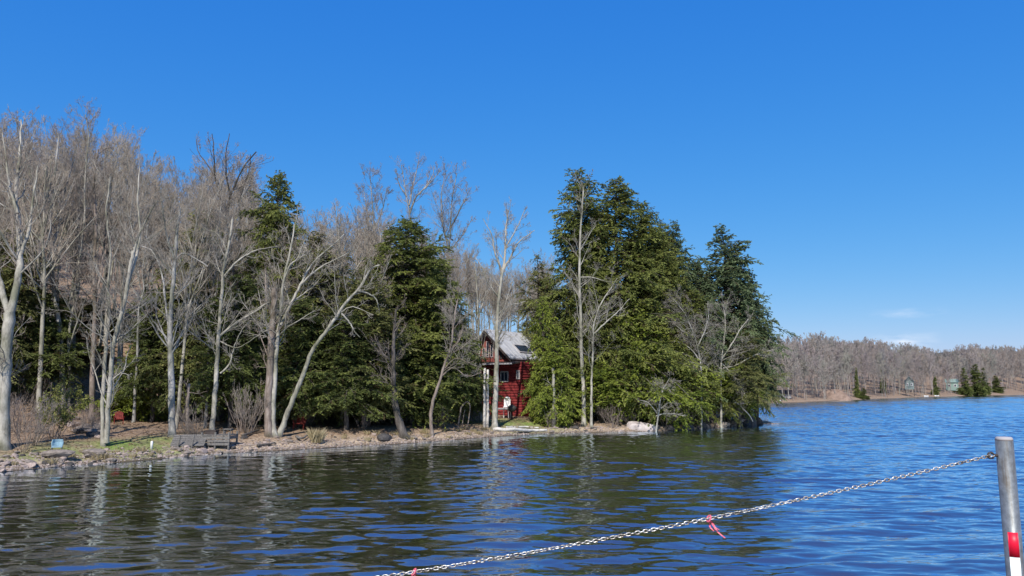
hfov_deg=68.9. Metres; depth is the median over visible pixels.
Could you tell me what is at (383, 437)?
boulder
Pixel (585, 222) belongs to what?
conifer tree
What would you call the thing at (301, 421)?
wooden chair
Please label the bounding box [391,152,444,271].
bare tree
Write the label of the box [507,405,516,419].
kettle grill
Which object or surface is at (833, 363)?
bare tree
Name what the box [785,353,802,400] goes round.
bare tree
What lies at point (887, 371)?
bare tree
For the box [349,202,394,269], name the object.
bare tree
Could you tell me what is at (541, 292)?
conifer tree
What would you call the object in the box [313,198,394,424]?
bare tree
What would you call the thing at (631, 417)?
bare shrub
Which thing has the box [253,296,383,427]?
conifer tree
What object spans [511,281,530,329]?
bare tree
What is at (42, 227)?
bare tree
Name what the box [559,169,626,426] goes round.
bare tree
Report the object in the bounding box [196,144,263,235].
bare tree
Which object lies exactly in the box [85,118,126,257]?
bare tree
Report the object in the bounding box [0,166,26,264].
bare tree
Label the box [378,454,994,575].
barrier chain
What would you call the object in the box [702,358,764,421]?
conifer tree
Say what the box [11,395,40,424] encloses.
bare shrub
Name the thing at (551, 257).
bare tree
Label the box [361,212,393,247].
bare tree
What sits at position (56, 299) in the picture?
bare tree
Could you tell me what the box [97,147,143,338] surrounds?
bare tree
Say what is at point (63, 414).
leafy shrub
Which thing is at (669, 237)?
conifer tree
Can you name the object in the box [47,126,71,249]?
bare tree
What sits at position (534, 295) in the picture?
bare tree
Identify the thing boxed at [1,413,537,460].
leaf litter
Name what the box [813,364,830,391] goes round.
bare tree
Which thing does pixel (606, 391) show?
conifer tree
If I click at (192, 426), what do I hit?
bare shrub
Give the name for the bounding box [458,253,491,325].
bare tree
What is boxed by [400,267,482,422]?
conifer tree
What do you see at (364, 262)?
conifer tree
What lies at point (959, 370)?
bare tree
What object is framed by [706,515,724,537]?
ribbon
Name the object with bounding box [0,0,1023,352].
sky
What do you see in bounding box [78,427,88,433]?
rock
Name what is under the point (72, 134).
bare tree
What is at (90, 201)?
bare tree
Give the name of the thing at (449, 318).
bare tree
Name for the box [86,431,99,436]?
rock
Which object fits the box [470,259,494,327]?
bare tree
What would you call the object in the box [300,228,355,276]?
bare tree
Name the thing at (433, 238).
bare tree
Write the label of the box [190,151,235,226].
bare tree
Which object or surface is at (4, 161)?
bare tree
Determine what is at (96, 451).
boulder
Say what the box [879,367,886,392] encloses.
conifer tree
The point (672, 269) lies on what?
conifer tree
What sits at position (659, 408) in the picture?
bare tree
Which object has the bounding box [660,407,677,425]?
bare shrub
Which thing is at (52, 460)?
grass tuft
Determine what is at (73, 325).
bare tree
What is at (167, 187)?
bare tree
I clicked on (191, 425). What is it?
bare shrub
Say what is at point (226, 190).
bare tree
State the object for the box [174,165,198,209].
bare tree
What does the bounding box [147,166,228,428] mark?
bare tree
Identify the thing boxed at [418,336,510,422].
conifer tree
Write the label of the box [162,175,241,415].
bare tree
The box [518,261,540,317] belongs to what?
bare tree
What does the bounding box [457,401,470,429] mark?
bent sapling
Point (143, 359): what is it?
conifer tree
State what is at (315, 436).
grass tuft
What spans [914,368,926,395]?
bare tree
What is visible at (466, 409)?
conifer tree
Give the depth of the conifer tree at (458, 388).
49.22 m
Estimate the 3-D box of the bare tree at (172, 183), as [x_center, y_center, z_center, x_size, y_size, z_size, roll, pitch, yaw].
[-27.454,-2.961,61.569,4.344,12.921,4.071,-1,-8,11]
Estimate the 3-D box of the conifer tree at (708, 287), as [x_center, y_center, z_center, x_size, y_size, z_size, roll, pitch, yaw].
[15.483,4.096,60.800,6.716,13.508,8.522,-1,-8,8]
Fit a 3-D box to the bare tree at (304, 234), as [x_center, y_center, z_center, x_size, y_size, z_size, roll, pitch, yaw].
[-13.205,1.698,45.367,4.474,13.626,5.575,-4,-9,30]
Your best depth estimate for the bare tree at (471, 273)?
88.26 m
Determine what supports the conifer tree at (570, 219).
on the ground
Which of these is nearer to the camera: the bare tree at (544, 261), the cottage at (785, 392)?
the bare tree at (544, 261)
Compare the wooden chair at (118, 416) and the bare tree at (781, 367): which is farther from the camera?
the bare tree at (781, 367)
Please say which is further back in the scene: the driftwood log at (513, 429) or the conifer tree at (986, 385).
the conifer tree at (986, 385)
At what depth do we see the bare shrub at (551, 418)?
51.00 m
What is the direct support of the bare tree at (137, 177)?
on the ground
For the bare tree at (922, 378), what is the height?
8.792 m
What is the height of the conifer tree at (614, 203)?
20.751 m
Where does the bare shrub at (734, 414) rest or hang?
on the ground
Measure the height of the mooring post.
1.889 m
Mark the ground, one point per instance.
(158, 437)
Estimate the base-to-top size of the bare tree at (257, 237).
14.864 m
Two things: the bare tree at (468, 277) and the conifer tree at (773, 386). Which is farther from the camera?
the bare tree at (468, 277)
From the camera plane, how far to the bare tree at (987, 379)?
313.89 m
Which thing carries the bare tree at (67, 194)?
on the ground
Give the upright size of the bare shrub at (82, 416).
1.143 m
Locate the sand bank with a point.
(838, 394)
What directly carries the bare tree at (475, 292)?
on the ground
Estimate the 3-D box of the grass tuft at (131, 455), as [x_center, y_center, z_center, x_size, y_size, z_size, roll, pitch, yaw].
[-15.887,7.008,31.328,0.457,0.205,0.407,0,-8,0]
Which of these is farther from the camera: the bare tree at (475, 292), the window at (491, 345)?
the bare tree at (475, 292)
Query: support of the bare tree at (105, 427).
on the ground
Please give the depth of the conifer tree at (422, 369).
46.52 m
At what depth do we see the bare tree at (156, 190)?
70.15 m
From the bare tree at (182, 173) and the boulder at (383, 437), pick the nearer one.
the boulder at (383, 437)
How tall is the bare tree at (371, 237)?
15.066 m
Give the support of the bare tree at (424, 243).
on the ground
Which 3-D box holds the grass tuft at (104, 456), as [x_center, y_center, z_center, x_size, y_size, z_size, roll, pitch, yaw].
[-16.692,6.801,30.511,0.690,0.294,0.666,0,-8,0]
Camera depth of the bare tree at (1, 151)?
51.66 m
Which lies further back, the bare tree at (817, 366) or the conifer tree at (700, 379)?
the bare tree at (817, 366)
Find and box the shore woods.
[770,333,1023,399]
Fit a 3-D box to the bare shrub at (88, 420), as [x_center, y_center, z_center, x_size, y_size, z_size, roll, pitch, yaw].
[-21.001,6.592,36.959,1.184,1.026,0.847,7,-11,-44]
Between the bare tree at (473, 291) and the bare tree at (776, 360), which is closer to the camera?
the bare tree at (473, 291)
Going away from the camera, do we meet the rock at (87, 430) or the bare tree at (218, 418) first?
the rock at (87, 430)
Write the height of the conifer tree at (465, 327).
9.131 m
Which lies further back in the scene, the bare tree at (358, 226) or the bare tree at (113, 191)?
the bare tree at (358, 226)
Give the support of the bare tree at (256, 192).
on the ground
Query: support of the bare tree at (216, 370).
on the ground
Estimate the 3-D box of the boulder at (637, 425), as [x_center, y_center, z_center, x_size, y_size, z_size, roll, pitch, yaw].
[9.142,9.991,52.787,2.365,1.139,0.857,1,-8,-9]
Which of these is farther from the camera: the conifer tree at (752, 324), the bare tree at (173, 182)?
the bare tree at (173, 182)
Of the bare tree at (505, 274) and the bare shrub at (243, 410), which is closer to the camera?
the bare shrub at (243, 410)
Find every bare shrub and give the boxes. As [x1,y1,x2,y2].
[7,419,44,452]
[10,393,39,433]
[10,396,31,422]
[11,391,62,445]
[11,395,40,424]
[12,376,50,409]
[34,407,56,433]
[67,401,99,431]
[73,407,94,425]
[80,411,100,427]
[84,402,116,424]
[90,413,112,430]
[171,400,207,434]
[176,415,207,434]
[223,380,267,433]
[230,379,263,431]
[293,404,318,426]
[354,408,371,429]
[433,405,448,428]
[542,408,557,427]
[595,398,612,422]
[596,405,622,427]
[621,409,640,421]
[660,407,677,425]
[674,392,695,423]
[705,401,729,423]
[717,405,747,424]
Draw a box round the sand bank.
[816,389,852,400]
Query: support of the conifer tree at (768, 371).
on the ground
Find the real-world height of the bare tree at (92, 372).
17.182 m
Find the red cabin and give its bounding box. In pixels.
[477,329,544,416]
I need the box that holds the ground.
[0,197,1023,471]
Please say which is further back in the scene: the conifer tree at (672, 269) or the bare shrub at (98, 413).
the conifer tree at (672, 269)
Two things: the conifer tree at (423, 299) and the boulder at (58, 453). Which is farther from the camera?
the conifer tree at (423, 299)
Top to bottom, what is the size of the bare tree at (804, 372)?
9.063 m
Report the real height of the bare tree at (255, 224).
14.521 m
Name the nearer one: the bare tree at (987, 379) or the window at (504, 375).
the window at (504, 375)
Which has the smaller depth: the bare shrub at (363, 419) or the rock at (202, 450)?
the rock at (202, 450)
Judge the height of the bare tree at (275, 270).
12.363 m
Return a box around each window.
[486,341,488,355]
[490,344,492,356]
[500,371,508,381]
[516,370,519,378]
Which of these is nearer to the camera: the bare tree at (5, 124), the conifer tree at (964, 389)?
the bare tree at (5, 124)
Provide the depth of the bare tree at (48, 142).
80.14 m
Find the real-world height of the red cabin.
6.878 m
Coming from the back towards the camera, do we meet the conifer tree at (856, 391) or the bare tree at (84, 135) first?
the conifer tree at (856, 391)
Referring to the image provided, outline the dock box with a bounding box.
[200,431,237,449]
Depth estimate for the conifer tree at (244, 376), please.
40.74 m
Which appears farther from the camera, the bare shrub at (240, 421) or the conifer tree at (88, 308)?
the conifer tree at (88, 308)
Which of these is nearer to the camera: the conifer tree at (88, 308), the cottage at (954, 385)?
the conifer tree at (88, 308)
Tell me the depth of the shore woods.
256.92 m
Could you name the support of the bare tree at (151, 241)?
on the ground
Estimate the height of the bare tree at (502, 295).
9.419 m
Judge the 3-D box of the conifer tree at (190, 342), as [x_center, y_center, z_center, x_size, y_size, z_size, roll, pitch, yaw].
[-18.571,1.633,44.327,6.711,13.034,6.618,-6,-10,39]
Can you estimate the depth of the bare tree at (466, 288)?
78.85 m
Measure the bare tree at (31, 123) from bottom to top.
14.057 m
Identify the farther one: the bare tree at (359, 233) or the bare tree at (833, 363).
the bare tree at (833, 363)
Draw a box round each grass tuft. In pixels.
[42,456,59,463]
[89,454,102,459]
[92,452,111,457]
[128,453,137,457]
[135,445,148,451]
[302,427,329,442]
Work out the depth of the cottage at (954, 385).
305.02 m
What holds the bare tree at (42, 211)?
on the ground
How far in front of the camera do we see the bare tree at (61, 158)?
51.62 m
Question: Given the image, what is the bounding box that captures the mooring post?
[987,436,1023,575]
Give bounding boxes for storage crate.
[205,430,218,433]
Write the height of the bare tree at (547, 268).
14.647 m
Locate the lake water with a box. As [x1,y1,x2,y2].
[0,395,1023,575]
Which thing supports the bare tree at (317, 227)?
on the ground
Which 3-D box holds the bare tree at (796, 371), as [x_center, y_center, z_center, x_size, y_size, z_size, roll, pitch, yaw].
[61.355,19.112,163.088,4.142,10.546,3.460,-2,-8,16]
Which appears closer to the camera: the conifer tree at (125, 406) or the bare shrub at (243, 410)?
the bare shrub at (243, 410)
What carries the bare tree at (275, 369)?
on the ground
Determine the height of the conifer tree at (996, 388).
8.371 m
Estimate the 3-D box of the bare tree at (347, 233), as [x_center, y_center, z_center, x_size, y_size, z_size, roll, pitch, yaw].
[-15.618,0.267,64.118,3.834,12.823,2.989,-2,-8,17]
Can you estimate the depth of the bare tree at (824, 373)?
179.24 m
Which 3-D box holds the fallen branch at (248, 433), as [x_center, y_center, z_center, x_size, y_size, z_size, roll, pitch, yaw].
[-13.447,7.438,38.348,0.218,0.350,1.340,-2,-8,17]
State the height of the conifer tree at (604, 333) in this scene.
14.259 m
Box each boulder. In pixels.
[40,449,75,457]
[82,448,105,457]
[377,433,392,441]
[627,421,655,430]
[741,414,756,425]
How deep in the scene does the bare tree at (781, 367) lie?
156.01 m
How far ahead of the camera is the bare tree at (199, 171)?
56.04 m
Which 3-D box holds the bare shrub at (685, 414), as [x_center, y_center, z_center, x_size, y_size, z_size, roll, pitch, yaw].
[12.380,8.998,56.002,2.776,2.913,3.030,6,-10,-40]
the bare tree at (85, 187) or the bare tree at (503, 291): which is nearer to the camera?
the bare tree at (85, 187)
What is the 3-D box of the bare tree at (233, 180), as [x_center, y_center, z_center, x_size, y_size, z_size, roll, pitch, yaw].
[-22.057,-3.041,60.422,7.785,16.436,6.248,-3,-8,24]
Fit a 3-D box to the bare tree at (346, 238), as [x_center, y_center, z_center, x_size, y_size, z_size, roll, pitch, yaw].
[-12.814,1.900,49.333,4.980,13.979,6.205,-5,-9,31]
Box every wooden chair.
[114,411,124,423]
[292,414,306,429]
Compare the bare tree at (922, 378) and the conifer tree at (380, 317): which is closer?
the conifer tree at (380, 317)
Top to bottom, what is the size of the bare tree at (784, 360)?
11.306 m
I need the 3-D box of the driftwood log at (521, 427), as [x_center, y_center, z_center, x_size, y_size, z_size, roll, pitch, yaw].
[0.582,9.319,50.001,2.577,0.228,0.651,5,-9,-31]
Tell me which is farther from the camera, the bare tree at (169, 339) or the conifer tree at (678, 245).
the conifer tree at (678, 245)
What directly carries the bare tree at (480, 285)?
on the ground
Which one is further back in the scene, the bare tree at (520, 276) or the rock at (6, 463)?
the bare tree at (520, 276)
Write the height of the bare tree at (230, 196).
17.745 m
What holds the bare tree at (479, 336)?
on the ground
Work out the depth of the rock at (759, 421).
62.05 m
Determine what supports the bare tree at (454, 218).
on the ground
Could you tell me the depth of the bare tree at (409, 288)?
50.93 m
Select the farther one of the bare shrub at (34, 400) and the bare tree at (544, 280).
the bare tree at (544, 280)
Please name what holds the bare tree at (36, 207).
on the ground
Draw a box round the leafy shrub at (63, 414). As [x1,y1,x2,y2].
[36,375,93,438]
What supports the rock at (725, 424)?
on the ground
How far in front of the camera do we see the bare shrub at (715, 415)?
58.06 m
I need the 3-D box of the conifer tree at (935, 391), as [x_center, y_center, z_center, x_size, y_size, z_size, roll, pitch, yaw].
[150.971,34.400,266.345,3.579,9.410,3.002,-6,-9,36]
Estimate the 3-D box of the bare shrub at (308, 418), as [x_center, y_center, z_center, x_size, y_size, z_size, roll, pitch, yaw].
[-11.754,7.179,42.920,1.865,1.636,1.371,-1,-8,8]
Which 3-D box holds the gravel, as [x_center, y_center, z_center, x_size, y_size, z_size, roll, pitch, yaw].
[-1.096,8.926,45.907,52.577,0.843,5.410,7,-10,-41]
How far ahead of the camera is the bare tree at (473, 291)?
99.77 m
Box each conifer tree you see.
[0,226,70,394]
[0,327,56,368]
[11,287,100,402]
[17,323,127,358]
[54,298,118,322]
[76,341,180,421]
[79,316,136,322]
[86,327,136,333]
[98,286,199,421]
[134,208,260,421]
[173,269,284,427]
[221,170,317,425]
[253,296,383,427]
[254,231,380,424]
[289,310,408,429]
[292,268,422,426]
[329,215,502,429]
[332,259,400,422]
[369,328,469,424]
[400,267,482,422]
[415,307,493,422]
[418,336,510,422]
[438,302,483,402]
[441,299,482,421]
[510,254,560,352]
[517,167,632,421]
[519,335,585,428]
[522,296,564,421]
[530,252,628,423]
[540,175,725,426]
[563,211,647,418]
[569,361,637,422]
[598,298,723,430]
[605,200,697,425]
[619,221,697,420]
[624,239,721,425]
[635,221,719,421]
[656,354,723,421]
[660,219,739,339]
[673,288,752,427]
[676,260,732,420]
[679,223,775,421]
[679,257,747,410]
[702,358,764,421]
[711,250,800,414]
[714,318,793,426]
[719,369,767,419]
[737,268,791,420]
[751,318,787,416]
[852,367,862,397]
[858,388,870,399]
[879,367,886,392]
[930,372,940,394]
[953,367,972,395]
[968,364,988,395]
[981,367,991,394]
[990,376,1005,392]
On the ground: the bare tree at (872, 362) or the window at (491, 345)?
the bare tree at (872, 362)
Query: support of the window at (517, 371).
in the red cabin
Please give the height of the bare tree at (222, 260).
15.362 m
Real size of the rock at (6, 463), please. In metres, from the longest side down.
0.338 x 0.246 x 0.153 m
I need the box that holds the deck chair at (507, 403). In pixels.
[503,397,510,417]
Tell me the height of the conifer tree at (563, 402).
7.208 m
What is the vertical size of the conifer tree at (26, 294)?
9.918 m
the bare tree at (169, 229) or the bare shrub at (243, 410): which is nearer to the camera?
the bare shrub at (243, 410)
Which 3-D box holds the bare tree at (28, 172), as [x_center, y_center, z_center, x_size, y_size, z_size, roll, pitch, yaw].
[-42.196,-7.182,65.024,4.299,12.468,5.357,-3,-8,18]
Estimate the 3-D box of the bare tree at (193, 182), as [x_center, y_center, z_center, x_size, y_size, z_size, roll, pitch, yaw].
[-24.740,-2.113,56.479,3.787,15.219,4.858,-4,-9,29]
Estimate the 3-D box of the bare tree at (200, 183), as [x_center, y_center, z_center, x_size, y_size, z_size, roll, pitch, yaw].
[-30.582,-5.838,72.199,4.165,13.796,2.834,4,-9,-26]
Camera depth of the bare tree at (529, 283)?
95.49 m
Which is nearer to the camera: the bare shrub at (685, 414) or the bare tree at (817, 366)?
the bare shrub at (685, 414)
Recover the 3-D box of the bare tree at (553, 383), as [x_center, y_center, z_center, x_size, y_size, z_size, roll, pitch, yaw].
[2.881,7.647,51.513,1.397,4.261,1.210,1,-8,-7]
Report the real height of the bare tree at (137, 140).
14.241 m
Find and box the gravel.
[0,421,732,471]
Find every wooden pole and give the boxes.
[483,368,485,427]
[486,370,488,427]
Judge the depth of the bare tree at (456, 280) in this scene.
55.92 m
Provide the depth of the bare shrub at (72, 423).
36.18 m
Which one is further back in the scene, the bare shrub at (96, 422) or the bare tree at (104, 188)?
the bare tree at (104, 188)
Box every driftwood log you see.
[493,427,546,431]
[505,426,538,428]
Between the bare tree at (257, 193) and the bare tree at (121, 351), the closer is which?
the bare tree at (121, 351)
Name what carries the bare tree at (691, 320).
on the ground
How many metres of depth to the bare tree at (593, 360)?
52.81 m
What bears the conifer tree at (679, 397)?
on the ground
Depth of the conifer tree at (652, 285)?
59.52 m
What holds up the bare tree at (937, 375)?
on the ground
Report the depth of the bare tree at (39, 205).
51.90 m
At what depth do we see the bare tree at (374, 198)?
61.46 m
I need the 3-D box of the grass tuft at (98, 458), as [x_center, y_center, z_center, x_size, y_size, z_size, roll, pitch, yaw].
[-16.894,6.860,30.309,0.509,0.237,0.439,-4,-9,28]
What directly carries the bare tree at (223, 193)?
on the ground
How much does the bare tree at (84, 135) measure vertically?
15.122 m
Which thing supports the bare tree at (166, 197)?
on the ground
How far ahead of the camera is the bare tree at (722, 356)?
57.61 m
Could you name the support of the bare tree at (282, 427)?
on the ground
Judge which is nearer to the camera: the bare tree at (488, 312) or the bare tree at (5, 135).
the bare tree at (5, 135)
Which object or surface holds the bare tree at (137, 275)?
on the ground
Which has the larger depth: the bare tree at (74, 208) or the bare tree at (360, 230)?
the bare tree at (360, 230)
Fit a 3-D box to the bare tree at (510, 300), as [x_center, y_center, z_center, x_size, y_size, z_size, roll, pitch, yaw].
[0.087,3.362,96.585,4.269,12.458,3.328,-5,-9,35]
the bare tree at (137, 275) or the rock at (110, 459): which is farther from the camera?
the bare tree at (137, 275)
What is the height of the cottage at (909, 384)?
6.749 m
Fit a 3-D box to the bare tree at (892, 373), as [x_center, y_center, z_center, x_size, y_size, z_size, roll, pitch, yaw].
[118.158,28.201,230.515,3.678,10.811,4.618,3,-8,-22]
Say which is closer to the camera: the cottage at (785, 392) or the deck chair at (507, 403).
the deck chair at (507, 403)
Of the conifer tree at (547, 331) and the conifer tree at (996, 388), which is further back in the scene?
the conifer tree at (996, 388)
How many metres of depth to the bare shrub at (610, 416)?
52.34 m
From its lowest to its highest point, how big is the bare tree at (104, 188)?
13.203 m
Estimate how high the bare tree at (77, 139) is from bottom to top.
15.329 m
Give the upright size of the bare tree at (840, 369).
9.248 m
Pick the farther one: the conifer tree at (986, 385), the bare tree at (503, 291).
the conifer tree at (986, 385)
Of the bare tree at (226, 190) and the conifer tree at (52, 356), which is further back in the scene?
the bare tree at (226, 190)
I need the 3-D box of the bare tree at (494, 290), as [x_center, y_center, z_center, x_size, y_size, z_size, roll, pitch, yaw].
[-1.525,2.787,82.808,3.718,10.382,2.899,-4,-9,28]
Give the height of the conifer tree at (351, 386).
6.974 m
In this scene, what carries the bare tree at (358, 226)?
on the ground
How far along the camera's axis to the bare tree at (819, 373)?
177.41 m
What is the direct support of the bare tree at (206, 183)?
on the ground
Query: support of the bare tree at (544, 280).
on the ground
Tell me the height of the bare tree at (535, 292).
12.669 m
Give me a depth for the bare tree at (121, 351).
48.63 m
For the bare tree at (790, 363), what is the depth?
158.84 m
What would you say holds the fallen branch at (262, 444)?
on the ground
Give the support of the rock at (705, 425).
on the ground
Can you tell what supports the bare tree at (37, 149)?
on the ground
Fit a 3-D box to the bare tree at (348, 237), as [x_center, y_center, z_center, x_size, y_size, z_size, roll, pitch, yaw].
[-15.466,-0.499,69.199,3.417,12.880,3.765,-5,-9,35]
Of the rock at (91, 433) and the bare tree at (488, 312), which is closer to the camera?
the rock at (91, 433)
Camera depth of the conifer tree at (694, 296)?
58.03 m
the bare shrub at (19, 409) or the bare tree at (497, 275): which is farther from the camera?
the bare tree at (497, 275)
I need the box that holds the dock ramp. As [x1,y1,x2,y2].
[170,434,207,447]
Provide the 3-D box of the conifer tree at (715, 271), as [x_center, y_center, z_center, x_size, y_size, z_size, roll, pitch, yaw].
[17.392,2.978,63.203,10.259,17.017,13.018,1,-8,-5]
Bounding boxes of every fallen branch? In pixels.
[241,429,259,435]
[257,442,275,446]
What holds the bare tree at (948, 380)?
on the ground
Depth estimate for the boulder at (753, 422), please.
60.68 m
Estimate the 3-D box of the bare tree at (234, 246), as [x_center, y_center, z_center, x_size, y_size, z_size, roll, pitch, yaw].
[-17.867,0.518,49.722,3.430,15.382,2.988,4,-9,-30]
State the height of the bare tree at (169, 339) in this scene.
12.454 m
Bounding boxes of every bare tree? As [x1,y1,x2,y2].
[0,106,68,450]
[0,107,100,416]
[0,112,22,169]
[0,115,12,141]
[0,128,40,236]
[0,136,28,238]
[0,137,13,203]
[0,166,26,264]
[0,167,15,254]
[3,139,34,261]
[5,139,66,312]
[9,118,47,199]
[9,135,54,268]
[18,116,95,408]
[18,125,87,315]
[18,159,74,325]
[19,121,60,286]
[21,163,65,283]
[22,115,51,242]
[32,137,119,388]
[33,127,109,323]
[38,145,194,446]
[41,131,56,164]
[45,136,139,421]
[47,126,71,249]
[47,134,141,373]
[48,127,91,289]
[49,96,110,409]
[53,124,92,271]
[53,132,108,379]
[62,119,92,159]
[67,150,99,304]
[72,135,101,295]
[73,108,100,186]
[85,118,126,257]
[86,133,159,344]
[86,143,114,273]
[88,133,143,311]
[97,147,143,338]
[99,122,141,315]
[100,147,169,389]
[103,203,173,422]
[106,172,166,388]
[112,157,156,221]
[113,125,145,184]
[114,154,184,338]
[124,195,169,323]
[127,185,217,437]
[135,154,159,279]
[140,180,201,315]
[144,159,188,223]
[146,160,170,288]
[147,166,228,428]
[148,160,173,311]
[148,184,194,351]
[157,162,258,427]
[157,175,193,255]
[158,164,181,205]
[161,200,286,429]
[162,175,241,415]
[164,156,204,268]
[173,155,249,242]
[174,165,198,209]
[182,380,206,433]
[183,201,255,420]
[187,162,216,215]
[190,131,273,424]
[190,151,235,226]
[191,182,247,284]
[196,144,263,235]
[196,167,211,215]
[201,165,233,231]
[204,155,262,278]
[218,195,265,278]
[222,185,269,298]
[229,206,361,437]
[230,201,293,283]
[235,160,266,226]
[245,196,265,296]
[247,257,297,437]
[248,180,262,206]
[250,204,337,419]
[253,224,298,423]
[277,244,385,436]
[297,211,352,419]
[297,212,332,258]
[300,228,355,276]
[307,205,325,247]
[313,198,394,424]
[329,218,352,264]
[331,204,383,268]
[334,214,360,277]
[335,205,372,259]
[345,205,371,269]
[347,202,401,307]
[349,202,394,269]
[353,160,396,263]
[357,294,412,438]
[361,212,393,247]
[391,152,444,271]
[393,244,435,416]
[408,233,447,277]
[417,227,464,293]
[424,158,478,291]
[429,275,491,436]
[444,256,466,416]
[448,228,479,286]
[451,244,463,310]
[451,251,473,313]
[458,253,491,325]
[460,248,480,315]
[463,251,483,338]
[464,260,486,339]
[466,250,504,420]
[467,199,534,429]
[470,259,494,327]
[470,259,494,336]
[478,260,492,331]
[481,277,492,328]
[482,264,509,327]
[482,268,503,317]
[484,275,512,329]
[490,273,519,330]
[492,260,519,330]
[499,262,511,329]
[499,270,517,331]
[506,260,532,330]
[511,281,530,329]
[517,262,535,318]
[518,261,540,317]
[520,268,569,322]
[523,249,556,303]
[524,273,543,327]
[526,252,554,295]
[529,264,558,311]
[531,259,556,297]
[544,368,561,426]
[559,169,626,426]
[572,262,628,426]
[636,371,686,431]
[661,284,728,428]
[673,288,781,427]
[775,351,791,400]
[776,349,788,399]
[777,358,793,395]
[783,349,798,399]
[785,352,800,396]
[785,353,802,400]
[800,359,807,391]
[811,355,822,398]
[813,355,838,396]
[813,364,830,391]
[818,357,831,398]
[826,354,840,388]
[837,362,844,389]
[868,360,879,397]
[881,362,893,396]
[887,362,899,395]
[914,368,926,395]
[917,371,926,395]
[935,367,939,389]
[944,369,953,394]
[955,366,965,385]
[982,369,989,381]
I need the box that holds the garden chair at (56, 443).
[51,439,63,449]
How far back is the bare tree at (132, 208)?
46.00 m
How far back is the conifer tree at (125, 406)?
43.60 m
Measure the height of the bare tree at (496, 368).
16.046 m
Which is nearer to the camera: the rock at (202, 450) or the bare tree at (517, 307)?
the rock at (202, 450)
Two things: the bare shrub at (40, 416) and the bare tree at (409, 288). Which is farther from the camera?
the bare tree at (409, 288)
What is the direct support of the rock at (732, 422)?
on the ground
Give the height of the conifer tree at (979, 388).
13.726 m
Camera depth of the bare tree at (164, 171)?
61.81 m
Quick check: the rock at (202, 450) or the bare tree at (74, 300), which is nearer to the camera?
the rock at (202, 450)
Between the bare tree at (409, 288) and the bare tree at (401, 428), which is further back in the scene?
the bare tree at (409, 288)
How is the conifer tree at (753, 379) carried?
on the ground
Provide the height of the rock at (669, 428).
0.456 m
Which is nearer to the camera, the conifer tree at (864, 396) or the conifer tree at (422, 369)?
the conifer tree at (422, 369)
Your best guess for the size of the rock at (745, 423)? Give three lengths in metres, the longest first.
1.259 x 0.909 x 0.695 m
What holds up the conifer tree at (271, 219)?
on the ground
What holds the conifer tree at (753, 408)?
on the ground
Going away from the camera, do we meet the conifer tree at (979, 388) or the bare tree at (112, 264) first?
the bare tree at (112, 264)
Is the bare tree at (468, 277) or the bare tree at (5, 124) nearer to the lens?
the bare tree at (5, 124)
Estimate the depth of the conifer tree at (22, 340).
41.24 m
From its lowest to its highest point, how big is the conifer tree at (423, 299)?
15.190 m
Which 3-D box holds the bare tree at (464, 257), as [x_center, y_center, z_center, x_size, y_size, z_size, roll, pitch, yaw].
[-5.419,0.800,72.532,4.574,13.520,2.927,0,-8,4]
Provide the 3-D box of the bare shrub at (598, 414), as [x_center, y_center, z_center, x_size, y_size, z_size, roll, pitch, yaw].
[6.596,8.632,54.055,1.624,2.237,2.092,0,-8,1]
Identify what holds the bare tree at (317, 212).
on the ground
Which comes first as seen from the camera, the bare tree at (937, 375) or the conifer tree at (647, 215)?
the conifer tree at (647, 215)
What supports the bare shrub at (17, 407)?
on the ground
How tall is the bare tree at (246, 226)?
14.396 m
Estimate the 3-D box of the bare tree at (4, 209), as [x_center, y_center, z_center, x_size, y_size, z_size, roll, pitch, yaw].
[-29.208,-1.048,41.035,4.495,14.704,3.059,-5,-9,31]
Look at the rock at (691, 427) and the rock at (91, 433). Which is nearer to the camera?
the rock at (91, 433)
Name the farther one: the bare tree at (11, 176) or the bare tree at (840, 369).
the bare tree at (840, 369)
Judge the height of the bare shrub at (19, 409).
1.874 m
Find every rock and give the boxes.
[0,461,10,464]
[26,462,36,467]
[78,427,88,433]
[84,429,100,431]
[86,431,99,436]
[105,458,116,461]
[196,448,207,452]
[662,426,674,430]
[679,424,694,428]
[696,422,710,427]
[713,422,729,426]
[727,420,742,425]
[742,420,750,425]
[754,417,762,424]
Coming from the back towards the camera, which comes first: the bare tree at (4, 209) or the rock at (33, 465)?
the bare tree at (4, 209)
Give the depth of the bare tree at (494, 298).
78.39 m
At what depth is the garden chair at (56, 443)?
30.61 m
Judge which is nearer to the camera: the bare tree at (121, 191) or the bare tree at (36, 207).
the bare tree at (36, 207)
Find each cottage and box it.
[778,390,791,397]
[904,376,914,395]
[945,379,958,389]
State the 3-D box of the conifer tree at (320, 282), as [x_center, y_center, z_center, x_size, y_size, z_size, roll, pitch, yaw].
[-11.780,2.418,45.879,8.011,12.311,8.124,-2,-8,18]
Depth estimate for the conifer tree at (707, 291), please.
60.36 m
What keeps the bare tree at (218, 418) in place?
on the ground
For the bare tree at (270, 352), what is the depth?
39.15 m
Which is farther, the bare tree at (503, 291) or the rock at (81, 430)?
the bare tree at (503, 291)
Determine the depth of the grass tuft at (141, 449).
32.10 m
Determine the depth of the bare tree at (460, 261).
99.79 m
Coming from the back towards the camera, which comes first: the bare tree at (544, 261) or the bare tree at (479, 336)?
the bare tree at (544, 261)
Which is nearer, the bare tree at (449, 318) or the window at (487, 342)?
the bare tree at (449, 318)
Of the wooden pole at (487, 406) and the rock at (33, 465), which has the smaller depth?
the rock at (33, 465)
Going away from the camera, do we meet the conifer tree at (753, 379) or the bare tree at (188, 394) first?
the bare tree at (188, 394)
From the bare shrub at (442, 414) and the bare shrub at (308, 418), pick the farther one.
the bare shrub at (442, 414)

